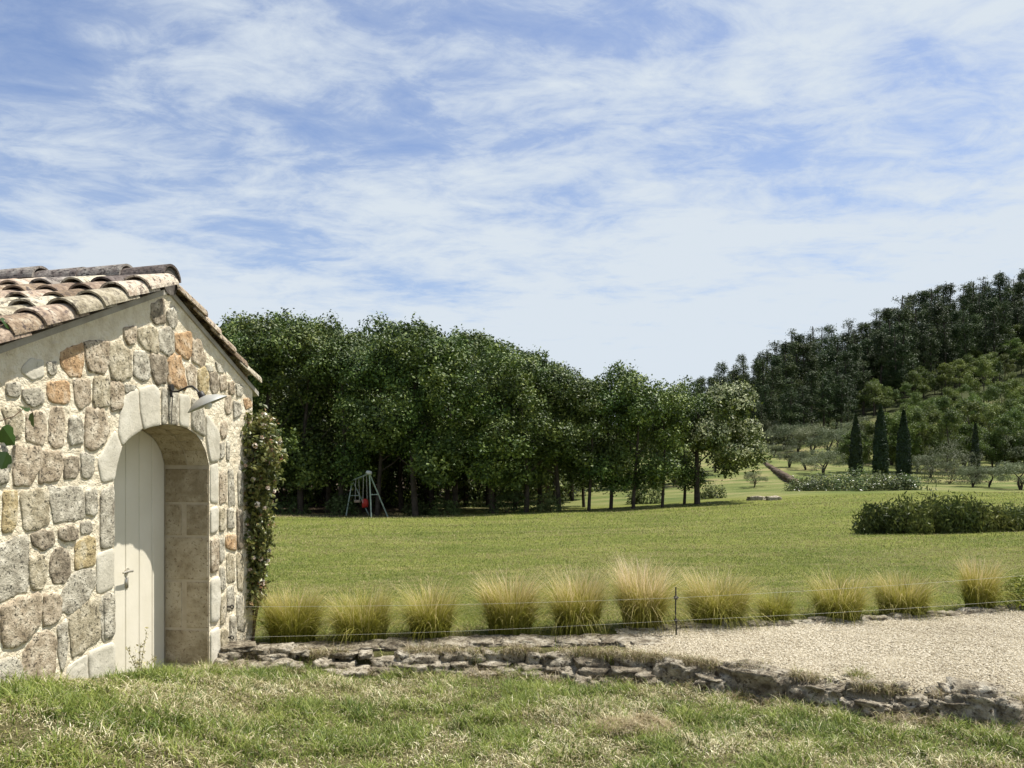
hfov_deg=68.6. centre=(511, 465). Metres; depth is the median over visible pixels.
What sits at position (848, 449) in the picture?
hillside tree
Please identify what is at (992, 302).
pine tree
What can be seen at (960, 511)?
border shrub
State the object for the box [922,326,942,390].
pine tree
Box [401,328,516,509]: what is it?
broadleaf tree
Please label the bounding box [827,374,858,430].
pine tree
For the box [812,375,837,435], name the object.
pine tree
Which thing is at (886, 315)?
pine tree
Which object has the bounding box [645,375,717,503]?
young tree
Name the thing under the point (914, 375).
hillside tree
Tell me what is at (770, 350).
pine tree
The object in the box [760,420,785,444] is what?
olive tree
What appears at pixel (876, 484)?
laurel shrub
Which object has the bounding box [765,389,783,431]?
pine tree
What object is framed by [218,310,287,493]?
broadleaf tree
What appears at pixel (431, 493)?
broadleaf tree
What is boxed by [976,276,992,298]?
pine tree
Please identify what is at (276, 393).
broadleaf tree
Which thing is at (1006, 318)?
pine tree
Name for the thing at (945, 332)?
pine tree
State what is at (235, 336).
broadleaf tree
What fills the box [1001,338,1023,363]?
hillside tree
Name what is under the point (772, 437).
olive tree
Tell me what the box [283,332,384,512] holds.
broadleaf tree
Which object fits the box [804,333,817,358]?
pine tree
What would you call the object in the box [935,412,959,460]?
hillside tree
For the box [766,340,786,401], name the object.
pine tree
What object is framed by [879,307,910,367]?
pine tree
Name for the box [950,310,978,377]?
pine tree
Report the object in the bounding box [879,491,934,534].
border shrub
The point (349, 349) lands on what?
broadleaf tree
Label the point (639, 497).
bush
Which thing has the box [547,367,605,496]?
broadleaf tree
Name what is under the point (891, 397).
hillside tree
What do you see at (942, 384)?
pine tree
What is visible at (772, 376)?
pine tree
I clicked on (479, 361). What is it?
broadleaf tree
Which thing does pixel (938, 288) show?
pine tree
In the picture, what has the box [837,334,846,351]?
pine tree
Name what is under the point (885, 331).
pine tree
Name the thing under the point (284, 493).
understory shrub
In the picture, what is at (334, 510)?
bush
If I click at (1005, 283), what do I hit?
pine tree
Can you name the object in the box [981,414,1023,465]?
hillside tree
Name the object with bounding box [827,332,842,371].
pine tree
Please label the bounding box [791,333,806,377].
pine tree
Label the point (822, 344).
pine tree
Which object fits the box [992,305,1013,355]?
pine tree
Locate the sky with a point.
(675, 188)
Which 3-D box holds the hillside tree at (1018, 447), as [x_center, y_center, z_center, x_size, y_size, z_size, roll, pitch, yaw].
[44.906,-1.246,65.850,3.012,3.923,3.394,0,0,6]
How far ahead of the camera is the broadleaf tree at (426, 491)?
52.00 m
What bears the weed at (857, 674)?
on the ground at (740, 487)
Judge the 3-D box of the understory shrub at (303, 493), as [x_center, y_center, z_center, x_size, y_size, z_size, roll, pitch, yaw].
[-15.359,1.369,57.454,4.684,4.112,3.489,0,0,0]
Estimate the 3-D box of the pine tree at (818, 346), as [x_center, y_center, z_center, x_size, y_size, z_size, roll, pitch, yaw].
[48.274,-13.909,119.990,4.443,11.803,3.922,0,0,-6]
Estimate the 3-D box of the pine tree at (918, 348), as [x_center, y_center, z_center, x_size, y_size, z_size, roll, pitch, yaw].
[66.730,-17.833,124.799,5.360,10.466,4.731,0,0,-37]
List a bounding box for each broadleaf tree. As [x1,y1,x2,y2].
[218,307,294,330]
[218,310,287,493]
[220,317,256,342]
[220,319,295,425]
[222,328,282,365]
[222,332,245,359]
[228,308,340,487]
[228,332,287,460]
[234,324,339,511]
[246,316,361,513]
[253,328,325,504]
[263,318,368,505]
[266,315,339,504]
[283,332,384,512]
[286,324,398,511]
[287,310,318,490]
[310,309,347,480]
[324,332,436,515]
[324,335,405,509]
[328,327,379,503]
[346,313,471,515]
[350,322,445,510]
[354,309,443,503]
[357,319,408,471]
[371,324,479,509]
[377,328,475,505]
[394,338,481,506]
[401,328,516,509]
[419,333,545,513]
[432,327,512,504]
[445,324,476,337]
[454,342,530,504]
[456,349,531,509]
[469,328,507,498]
[470,351,559,508]
[480,354,585,512]
[487,349,540,497]
[503,362,609,510]
[506,343,536,357]
[511,362,586,507]
[513,361,586,496]
[529,344,567,371]
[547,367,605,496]
[551,372,595,500]
[557,418,604,506]
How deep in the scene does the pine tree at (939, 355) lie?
123.62 m
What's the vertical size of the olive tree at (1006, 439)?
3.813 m
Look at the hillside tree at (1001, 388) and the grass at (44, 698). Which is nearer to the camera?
the grass at (44, 698)
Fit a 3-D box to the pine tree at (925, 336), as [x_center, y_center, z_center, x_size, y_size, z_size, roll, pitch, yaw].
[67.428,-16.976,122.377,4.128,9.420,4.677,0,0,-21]
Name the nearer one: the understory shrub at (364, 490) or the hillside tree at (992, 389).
the understory shrub at (364, 490)
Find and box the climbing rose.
[239,403,287,640]
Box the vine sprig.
[0,318,33,468]
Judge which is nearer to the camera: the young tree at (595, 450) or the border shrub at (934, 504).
the border shrub at (934, 504)
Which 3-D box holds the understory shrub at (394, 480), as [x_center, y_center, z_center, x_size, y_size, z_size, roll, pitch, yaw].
[-8.672,1.586,51.410,4.954,4.192,3.631,0,0,0]
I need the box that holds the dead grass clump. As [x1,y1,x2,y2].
[585,704,688,738]
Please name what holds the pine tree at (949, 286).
on the ground at (740, 487)
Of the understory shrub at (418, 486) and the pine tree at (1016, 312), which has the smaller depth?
the understory shrub at (418, 486)
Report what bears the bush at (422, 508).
on the ground at (740, 487)
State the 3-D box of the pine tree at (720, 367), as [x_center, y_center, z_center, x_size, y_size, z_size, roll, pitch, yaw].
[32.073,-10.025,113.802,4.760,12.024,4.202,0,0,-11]
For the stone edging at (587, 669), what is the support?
on the ground at (740, 487)
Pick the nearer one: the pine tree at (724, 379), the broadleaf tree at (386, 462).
the broadleaf tree at (386, 462)
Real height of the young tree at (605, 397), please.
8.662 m
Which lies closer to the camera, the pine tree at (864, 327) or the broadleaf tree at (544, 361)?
the broadleaf tree at (544, 361)
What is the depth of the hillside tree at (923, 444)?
65.22 m
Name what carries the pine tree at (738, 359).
on the ground at (740, 487)
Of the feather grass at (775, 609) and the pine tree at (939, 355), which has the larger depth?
the pine tree at (939, 355)
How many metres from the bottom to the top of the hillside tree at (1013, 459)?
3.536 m
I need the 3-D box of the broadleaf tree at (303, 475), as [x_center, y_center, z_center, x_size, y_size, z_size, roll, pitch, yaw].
[-11.821,-2.554,41.635,7.198,11.133,8.598,0,0,42]
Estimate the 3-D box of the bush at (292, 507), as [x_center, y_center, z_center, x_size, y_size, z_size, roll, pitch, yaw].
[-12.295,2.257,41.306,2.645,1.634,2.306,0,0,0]
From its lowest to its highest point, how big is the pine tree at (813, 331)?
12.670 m
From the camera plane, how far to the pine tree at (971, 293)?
165.44 m
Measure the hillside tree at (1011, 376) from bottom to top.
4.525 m
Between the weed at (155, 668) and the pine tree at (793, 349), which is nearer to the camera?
the weed at (155, 668)
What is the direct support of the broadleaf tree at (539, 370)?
on the ground at (740, 487)
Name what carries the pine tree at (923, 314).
on the ground at (740, 487)
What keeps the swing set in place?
on the ground at (740, 487)
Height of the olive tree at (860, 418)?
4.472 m
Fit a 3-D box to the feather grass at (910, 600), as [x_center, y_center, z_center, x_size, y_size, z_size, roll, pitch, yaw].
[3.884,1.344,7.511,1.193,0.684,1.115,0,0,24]
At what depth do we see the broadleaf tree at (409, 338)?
38.27 m
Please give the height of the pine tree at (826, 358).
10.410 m
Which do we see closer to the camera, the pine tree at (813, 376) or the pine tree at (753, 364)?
the pine tree at (813, 376)
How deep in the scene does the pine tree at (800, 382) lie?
100.66 m
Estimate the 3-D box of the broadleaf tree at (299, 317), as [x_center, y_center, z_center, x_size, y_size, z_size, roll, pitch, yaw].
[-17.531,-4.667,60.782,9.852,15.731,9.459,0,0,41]
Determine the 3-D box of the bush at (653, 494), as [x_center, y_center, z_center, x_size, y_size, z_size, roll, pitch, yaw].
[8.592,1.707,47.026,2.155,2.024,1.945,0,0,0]
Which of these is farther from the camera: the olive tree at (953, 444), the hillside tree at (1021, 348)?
the hillside tree at (1021, 348)
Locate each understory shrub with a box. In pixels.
[271,485,320,502]
[273,486,297,500]
[281,485,331,500]
[289,477,361,506]
[319,486,364,501]
[333,482,375,502]
[346,471,404,503]
[349,461,417,506]
[365,461,407,496]
[381,462,437,503]
[381,464,436,503]
[394,463,452,504]
[416,472,486,507]
[435,482,473,497]
[458,470,509,497]
[460,482,512,498]
[499,482,549,500]
[518,466,573,504]
[543,477,595,492]
[545,479,596,496]
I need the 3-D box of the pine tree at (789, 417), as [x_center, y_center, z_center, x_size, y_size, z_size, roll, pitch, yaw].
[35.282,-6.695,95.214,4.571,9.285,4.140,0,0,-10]
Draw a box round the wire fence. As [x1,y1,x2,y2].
[227,576,1017,639]
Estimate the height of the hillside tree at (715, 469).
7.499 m
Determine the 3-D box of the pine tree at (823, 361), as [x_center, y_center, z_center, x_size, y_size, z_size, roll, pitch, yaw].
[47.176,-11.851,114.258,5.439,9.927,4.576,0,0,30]
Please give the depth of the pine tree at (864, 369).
120.13 m
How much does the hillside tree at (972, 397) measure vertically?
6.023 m
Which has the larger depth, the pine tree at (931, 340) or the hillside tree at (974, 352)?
the hillside tree at (974, 352)
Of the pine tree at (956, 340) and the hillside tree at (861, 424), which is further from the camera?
the pine tree at (956, 340)
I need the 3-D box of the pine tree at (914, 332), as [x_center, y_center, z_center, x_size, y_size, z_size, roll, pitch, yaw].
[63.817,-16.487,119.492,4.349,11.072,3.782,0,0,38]
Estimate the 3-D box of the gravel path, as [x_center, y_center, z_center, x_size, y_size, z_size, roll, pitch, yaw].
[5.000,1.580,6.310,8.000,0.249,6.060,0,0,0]
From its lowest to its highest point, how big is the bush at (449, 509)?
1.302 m
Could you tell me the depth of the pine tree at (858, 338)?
126.43 m
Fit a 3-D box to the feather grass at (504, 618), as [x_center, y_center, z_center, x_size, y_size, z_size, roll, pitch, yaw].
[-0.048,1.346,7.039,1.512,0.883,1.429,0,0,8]
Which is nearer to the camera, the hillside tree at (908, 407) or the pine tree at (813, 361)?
the hillside tree at (908, 407)
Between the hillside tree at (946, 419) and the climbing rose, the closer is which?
the climbing rose
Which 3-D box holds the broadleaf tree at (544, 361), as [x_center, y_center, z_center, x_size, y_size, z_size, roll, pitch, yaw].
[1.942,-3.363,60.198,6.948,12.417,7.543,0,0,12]
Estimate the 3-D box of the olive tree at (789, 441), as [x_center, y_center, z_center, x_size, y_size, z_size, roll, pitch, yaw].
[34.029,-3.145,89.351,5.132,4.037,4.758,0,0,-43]
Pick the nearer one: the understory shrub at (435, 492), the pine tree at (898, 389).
the understory shrub at (435, 492)
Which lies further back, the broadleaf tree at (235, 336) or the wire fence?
the broadleaf tree at (235, 336)
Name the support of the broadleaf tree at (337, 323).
on the ground at (740, 487)
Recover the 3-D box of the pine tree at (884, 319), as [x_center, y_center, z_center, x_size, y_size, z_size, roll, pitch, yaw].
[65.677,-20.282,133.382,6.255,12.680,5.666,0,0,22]
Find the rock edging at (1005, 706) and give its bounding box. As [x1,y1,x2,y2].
[646,655,1023,728]
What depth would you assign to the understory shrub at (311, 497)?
51.47 m
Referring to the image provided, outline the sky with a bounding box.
[0,0,1023,397]
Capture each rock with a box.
[746,496,765,500]
[765,496,781,500]
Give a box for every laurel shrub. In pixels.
[782,476,821,490]
[798,470,843,490]
[819,470,866,490]
[834,464,882,490]
[854,470,904,490]
[878,471,916,490]
[891,473,926,489]
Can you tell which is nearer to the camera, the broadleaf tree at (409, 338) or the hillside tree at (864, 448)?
the broadleaf tree at (409, 338)
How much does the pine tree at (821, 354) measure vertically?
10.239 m
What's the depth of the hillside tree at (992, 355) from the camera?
119.01 m
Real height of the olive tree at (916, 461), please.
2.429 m
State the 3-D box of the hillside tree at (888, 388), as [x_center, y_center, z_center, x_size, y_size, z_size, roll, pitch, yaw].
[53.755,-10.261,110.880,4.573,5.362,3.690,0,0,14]
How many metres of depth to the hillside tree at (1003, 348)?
125.96 m
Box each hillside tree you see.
[602,431,660,461]
[639,407,703,483]
[651,390,733,453]
[699,402,736,472]
[833,433,869,460]
[837,430,871,464]
[848,430,869,457]
[850,420,873,452]
[855,381,894,415]
[862,412,899,456]
[863,421,895,458]
[866,378,893,411]
[878,386,898,411]
[888,427,918,462]
[889,409,927,460]
[889,433,926,459]
[891,404,909,427]
[892,382,912,404]
[901,370,928,393]
[904,390,925,406]
[906,377,931,393]
[906,396,923,407]
[907,405,922,426]
[907,408,942,472]
[909,365,939,397]
[910,421,932,469]
[918,398,946,432]
[922,406,971,470]
[922,409,953,442]
[923,402,945,432]
[925,362,962,387]
[931,395,952,427]
[935,386,958,413]
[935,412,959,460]
[936,417,968,460]
[940,395,960,413]
[941,422,996,468]
[945,402,970,433]
[948,358,977,388]
[954,398,983,419]
[955,384,976,401]
[955,400,991,437]
[958,354,979,376]
[962,356,1001,401]
[962,357,978,377]
[963,415,977,425]
[966,393,993,421]
[966,403,1003,418]
[969,349,982,361]
[972,354,997,379]
[976,383,1008,420]
[978,404,1013,467]
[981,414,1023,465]
[986,432,1009,464]
[987,352,1003,379]
[987,404,1008,427]
[991,383,1008,405]
[992,338,1013,364]
[992,378,1023,406]
[995,353,1017,375]
[997,433,1023,463]
[998,403,1023,431]
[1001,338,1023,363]
[1001,371,1023,396]
[1001,379,1012,405]
[1002,324,1023,350]
[1002,397,1015,414]
[1002,408,1023,467]
[1003,390,1022,410]
[1003,407,1023,435]
[1008,429,1023,468]
[1009,396,1023,409]
[1016,345,1023,362]
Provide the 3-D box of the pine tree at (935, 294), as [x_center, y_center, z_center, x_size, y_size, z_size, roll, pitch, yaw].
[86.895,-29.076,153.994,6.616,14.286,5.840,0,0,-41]
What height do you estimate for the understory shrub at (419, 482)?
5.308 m
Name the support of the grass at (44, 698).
on the ground at (740, 487)
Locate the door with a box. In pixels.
[114,431,163,673]
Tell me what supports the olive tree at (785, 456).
on the ground at (740, 487)
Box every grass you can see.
[0,643,1023,767]
[217,639,1023,738]
[245,582,342,642]
[304,580,409,659]
[372,575,483,643]
[447,564,574,634]
[516,560,641,645]
[590,551,711,636]
[663,564,793,630]
[746,587,815,625]
[788,564,896,625]
[854,565,963,620]
[914,552,1023,612]
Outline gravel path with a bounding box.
[621,610,1023,701]
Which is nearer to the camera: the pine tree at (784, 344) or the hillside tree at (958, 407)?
the hillside tree at (958, 407)
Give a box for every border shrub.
[849,498,906,534]
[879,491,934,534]
[905,484,962,533]
[930,490,985,533]
[955,491,996,532]
[977,500,1023,531]
[996,501,1023,531]
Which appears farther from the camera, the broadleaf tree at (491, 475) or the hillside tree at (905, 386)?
the hillside tree at (905, 386)
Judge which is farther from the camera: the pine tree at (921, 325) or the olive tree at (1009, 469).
the pine tree at (921, 325)
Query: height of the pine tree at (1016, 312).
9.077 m
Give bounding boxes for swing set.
[345,471,387,516]
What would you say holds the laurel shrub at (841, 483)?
on the ground at (740, 487)
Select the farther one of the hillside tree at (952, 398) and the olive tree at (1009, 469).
the hillside tree at (952, 398)
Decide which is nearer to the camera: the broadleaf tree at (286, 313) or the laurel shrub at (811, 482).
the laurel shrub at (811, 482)
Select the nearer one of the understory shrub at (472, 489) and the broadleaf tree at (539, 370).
the broadleaf tree at (539, 370)
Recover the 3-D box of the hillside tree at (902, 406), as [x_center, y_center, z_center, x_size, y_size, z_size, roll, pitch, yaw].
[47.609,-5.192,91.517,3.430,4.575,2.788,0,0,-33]
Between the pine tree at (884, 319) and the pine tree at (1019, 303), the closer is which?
the pine tree at (884, 319)
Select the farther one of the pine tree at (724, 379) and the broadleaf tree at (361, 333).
the pine tree at (724, 379)
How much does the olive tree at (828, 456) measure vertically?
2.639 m
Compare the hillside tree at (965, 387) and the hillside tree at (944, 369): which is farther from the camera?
the hillside tree at (944, 369)
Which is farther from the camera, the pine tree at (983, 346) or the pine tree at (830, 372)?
the pine tree at (983, 346)
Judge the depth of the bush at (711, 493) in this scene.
46.73 m
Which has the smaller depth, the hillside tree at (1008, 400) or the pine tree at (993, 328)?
the hillside tree at (1008, 400)
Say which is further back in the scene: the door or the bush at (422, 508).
the bush at (422, 508)
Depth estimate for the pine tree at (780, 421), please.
100.17 m
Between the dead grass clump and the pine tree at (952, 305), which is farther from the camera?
the pine tree at (952, 305)
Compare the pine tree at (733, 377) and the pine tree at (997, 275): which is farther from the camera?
the pine tree at (997, 275)
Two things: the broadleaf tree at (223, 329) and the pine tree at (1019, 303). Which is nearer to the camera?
the broadleaf tree at (223, 329)
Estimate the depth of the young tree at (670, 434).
41.64 m
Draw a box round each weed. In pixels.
[125,627,156,671]
[133,659,166,672]
[195,656,230,675]
[469,649,482,666]
[834,661,880,678]
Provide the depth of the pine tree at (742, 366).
119.43 m
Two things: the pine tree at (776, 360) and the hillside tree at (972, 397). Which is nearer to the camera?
the hillside tree at (972, 397)
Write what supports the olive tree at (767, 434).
on the ground at (740, 487)
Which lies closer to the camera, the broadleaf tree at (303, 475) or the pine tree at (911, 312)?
the broadleaf tree at (303, 475)
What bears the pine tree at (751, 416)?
on the ground at (740, 487)
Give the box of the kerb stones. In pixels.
[625,604,1023,630]
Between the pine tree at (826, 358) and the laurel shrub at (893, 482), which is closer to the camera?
the laurel shrub at (893, 482)
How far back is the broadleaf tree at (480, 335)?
58.87 m
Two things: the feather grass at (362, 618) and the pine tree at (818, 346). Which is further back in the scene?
the pine tree at (818, 346)
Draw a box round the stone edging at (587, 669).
[213,633,664,686]
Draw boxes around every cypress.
[848,413,863,476]
[872,404,889,475]
[895,409,911,477]
[969,423,980,477]
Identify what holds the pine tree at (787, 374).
on the ground at (740, 487)
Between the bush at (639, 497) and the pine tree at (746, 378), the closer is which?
the bush at (639, 497)
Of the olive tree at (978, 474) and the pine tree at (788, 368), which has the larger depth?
the pine tree at (788, 368)
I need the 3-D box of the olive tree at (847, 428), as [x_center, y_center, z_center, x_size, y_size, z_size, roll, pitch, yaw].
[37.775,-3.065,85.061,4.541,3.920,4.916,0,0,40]
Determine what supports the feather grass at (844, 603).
on the ground at (740, 487)
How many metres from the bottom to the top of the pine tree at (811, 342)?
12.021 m
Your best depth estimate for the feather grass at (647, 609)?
6.88 m
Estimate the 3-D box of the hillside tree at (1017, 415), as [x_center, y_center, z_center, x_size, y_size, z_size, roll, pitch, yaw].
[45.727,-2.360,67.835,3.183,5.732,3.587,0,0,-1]
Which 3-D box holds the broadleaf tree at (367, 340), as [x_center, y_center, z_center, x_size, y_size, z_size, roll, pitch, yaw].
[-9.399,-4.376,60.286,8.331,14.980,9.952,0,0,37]
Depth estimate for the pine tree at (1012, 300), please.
151.05 m
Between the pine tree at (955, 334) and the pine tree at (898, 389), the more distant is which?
the pine tree at (955, 334)
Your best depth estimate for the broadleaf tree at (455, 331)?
67.17 m
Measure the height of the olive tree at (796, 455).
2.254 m
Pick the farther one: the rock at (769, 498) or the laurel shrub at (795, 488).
the laurel shrub at (795, 488)
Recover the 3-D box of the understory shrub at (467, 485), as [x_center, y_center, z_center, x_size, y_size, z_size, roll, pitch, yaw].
[-4.148,1.375,50.273,5.134,4.164,3.589,0,0,0]
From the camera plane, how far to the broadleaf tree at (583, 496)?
45.56 m
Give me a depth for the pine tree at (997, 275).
163.91 m
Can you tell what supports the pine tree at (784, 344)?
on the ground at (740, 487)
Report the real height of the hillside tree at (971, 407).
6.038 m
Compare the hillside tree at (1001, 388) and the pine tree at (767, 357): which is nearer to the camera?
the hillside tree at (1001, 388)
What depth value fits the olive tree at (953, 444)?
68.89 m
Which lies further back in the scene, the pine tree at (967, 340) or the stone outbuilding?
the pine tree at (967, 340)
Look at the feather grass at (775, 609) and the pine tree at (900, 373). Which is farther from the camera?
the pine tree at (900, 373)
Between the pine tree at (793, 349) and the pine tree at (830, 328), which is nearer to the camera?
the pine tree at (793, 349)
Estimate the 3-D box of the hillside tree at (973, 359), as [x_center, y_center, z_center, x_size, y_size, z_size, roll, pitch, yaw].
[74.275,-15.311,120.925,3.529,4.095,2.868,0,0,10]
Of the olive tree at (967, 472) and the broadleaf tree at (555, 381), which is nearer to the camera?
the broadleaf tree at (555, 381)
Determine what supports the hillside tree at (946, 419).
on the ground at (740, 487)
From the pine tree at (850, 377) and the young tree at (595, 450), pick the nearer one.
the young tree at (595, 450)
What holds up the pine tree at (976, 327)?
on the ground at (740, 487)
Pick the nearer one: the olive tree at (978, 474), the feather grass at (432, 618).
the feather grass at (432, 618)
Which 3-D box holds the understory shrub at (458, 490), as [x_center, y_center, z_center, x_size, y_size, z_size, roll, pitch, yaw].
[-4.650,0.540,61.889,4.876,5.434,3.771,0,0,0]
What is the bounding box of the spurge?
[995,568,1023,610]
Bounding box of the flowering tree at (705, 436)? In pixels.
[674,375,773,503]
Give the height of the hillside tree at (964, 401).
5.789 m
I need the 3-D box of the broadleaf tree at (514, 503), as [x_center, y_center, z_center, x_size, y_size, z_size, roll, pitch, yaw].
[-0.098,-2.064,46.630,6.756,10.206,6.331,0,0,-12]
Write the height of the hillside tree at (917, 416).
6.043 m
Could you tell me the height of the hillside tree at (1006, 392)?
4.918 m
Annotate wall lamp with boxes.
[169,384,226,423]
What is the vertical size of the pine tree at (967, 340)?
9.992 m
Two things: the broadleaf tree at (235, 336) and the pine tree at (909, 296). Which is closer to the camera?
the broadleaf tree at (235, 336)
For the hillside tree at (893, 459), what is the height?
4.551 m
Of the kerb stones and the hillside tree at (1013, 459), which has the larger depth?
the hillside tree at (1013, 459)
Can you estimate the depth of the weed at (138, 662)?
5.05 m
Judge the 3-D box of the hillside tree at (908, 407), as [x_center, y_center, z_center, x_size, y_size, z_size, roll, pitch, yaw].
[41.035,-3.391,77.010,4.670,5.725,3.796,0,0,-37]
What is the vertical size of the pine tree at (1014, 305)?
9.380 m
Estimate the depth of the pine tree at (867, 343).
120.48 m
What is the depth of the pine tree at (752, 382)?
113.03 m
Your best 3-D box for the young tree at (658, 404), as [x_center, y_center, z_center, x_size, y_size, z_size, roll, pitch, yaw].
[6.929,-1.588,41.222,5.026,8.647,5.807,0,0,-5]
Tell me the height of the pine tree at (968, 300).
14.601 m
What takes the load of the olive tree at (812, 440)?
on the ground at (740, 487)
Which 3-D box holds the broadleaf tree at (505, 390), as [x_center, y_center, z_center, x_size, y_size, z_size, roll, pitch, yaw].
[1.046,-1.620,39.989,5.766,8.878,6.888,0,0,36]
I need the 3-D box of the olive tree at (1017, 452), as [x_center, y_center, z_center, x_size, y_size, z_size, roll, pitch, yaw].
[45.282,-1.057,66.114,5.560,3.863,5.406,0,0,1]
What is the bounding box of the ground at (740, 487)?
[0,321,1023,767]
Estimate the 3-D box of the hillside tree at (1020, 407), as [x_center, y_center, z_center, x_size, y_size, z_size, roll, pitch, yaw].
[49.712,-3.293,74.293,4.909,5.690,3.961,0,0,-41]
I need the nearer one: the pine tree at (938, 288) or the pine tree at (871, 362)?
the pine tree at (871, 362)
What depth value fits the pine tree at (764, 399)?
106.84 m
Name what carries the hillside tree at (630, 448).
on the ground at (740, 487)
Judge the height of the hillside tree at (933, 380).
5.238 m
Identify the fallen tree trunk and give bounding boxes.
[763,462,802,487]
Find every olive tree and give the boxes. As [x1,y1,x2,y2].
[743,470,768,486]
[747,430,773,452]
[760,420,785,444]
[764,423,799,450]
[764,443,781,455]
[770,444,801,467]
[774,422,816,451]
[788,449,822,469]
[789,424,832,454]
[798,448,846,474]
[803,425,847,450]
[820,428,871,458]
[830,422,852,447]
[843,423,873,449]
[846,416,869,432]
[869,433,893,464]
[910,441,997,484]
[911,453,955,477]
[939,435,969,467]
[954,465,987,486]
[967,435,1017,467]
[970,468,1007,486]
[986,460,1023,489]
[997,433,1023,469]
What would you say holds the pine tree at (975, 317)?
on the ground at (740, 487)
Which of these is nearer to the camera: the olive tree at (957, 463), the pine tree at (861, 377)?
the olive tree at (957, 463)
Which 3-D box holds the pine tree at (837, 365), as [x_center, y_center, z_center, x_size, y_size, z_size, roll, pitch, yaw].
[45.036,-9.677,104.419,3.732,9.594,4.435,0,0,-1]
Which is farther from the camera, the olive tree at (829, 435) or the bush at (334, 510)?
the olive tree at (829, 435)
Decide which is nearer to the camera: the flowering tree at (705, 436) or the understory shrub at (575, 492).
the flowering tree at (705, 436)
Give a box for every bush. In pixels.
[270,491,313,514]
[323,492,361,515]
[400,498,432,515]
[423,497,463,515]
[484,486,533,513]
[524,490,566,512]
[624,490,645,503]
[636,483,665,503]
[700,481,726,498]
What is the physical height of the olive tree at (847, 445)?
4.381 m
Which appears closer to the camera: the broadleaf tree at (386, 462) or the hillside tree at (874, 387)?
the broadleaf tree at (386, 462)
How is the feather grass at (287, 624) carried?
on the ground at (740, 487)
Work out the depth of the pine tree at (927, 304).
139.65 m
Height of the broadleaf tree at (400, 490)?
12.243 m
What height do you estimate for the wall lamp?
0.296 m
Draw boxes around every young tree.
[542,375,636,510]
[557,361,651,508]
[585,359,685,508]
[621,379,697,506]
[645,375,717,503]
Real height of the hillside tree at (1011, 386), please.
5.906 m
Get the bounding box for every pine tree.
[694,378,707,395]
[704,377,719,392]
[709,361,730,381]
[719,374,730,388]
[727,369,739,385]
[727,373,738,385]
[734,352,749,379]
[735,361,751,383]
[739,373,756,412]
[741,394,757,444]
[745,393,763,447]
[749,359,778,416]
[749,381,757,425]
[750,351,773,409]
[750,357,768,397]
[753,404,768,449]
[755,386,772,422]
[759,383,779,441]
[760,341,784,392]
[764,365,786,433]
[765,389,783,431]
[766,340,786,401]
[768,355,784,412]
[769,360,799,417]
[773,353,801,414]
[773,377,805,446]
[774,396,793,434]
[776,340,798,404]
[785,328,797,360]
[786,341,819,409]
[787,379,814,424]
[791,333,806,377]
[791,384,819,444]
[794,342,815,406]
[796,370,828,438]
[799,326,825,377]
[800,340,819,394]
[801,385,818,428]
[803,356,821,409]
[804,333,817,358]
[808,343,821,409]
[812,351,835,412]
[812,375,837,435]
[813,327,834,366]
[813,354,841,418]
[815,370,839,431]
[818,335,855,412]
[818,348,834,404]
[823,323,839,347]
[824,361,852,428]
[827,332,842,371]
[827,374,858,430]
[832,349,859,423]
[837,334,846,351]
[838,318,856,361]
[839,363,857,402]
[844,343,865,405]
[845,332,864,370]
[846,336,861,388]
[850,391,861,415]
[852,361,872,414]
[853,322,873,360]
[856,338,879,399]
[856,355,870,387]
[863,329,884,394]
[864,351,886,396]
[865,331,899,389]
[867,307,887,340]
[871,317,887,372]
[873,321,911,396]
[874,338,894,381]
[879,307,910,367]
[881,308,898,327]
[881,332,908,400]
[883,375,893,395]
[885,320,925,400]
[886,336,906,390]
[887,293,917,335]
[890,373,900,402]
[896,308,914,381]
[896,332,914,394]
[899,298,920,359]
[904,295,920,323]
[906,325,923,394]
[907,310,934,365]
[908,327,929,377]
[913,287,939,325]
[914,333,936,379]
[916,309,933,327]
[918,287,952,328]
[921,289,942,325]
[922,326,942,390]
[924,302,947,371]
[931,375,940,393]
[933,284,947,304]
[934,325,952,373]
[935,313,960,380]
[936,372,944,395]
[938,281,959,322]
[944,299,965,343]
[946,322,967,375]
[947,321,963,377]
[948,317,974,360]
[949,310,964,344]
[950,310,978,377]
[950,357,961,387]
[955,281,985,318]
[955,282,971,318]
[961,281,975,312]
[962,303,978,337]
[966,323,986,365]
[968,282,1001,321]
[969,312,986,354]
[970,293,989,348]
[972,318,996,357]
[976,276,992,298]
[981,295,1006,352]
[981,310,1011,370]
[982,286,993,297]
[987,273,1016,320]
[992,270,1009,316]
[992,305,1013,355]
[993,300,1014,362]
[995,361,1003,382]
[1003,279,1023,316]
[1003,290,1022,321]
[1005,301,1023,335]
[1007,268,1023,323]
[1007,310,1019,354]
[1012,299,1023,323]
[1012,308,1022,354]
[1012,309,1023,352]
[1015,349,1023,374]
[1017,314,1023,346]
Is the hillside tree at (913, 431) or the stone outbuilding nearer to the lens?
the stone outbuilding
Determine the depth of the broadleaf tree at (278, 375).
40.18 m
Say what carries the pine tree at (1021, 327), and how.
on the ground at (740, 487)
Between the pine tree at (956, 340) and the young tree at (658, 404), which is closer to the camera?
the young tree at (658, 404)
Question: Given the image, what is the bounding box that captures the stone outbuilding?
[0,264,261,682]
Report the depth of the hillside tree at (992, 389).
89.43 m
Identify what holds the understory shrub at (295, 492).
on the ground at (740, 487)

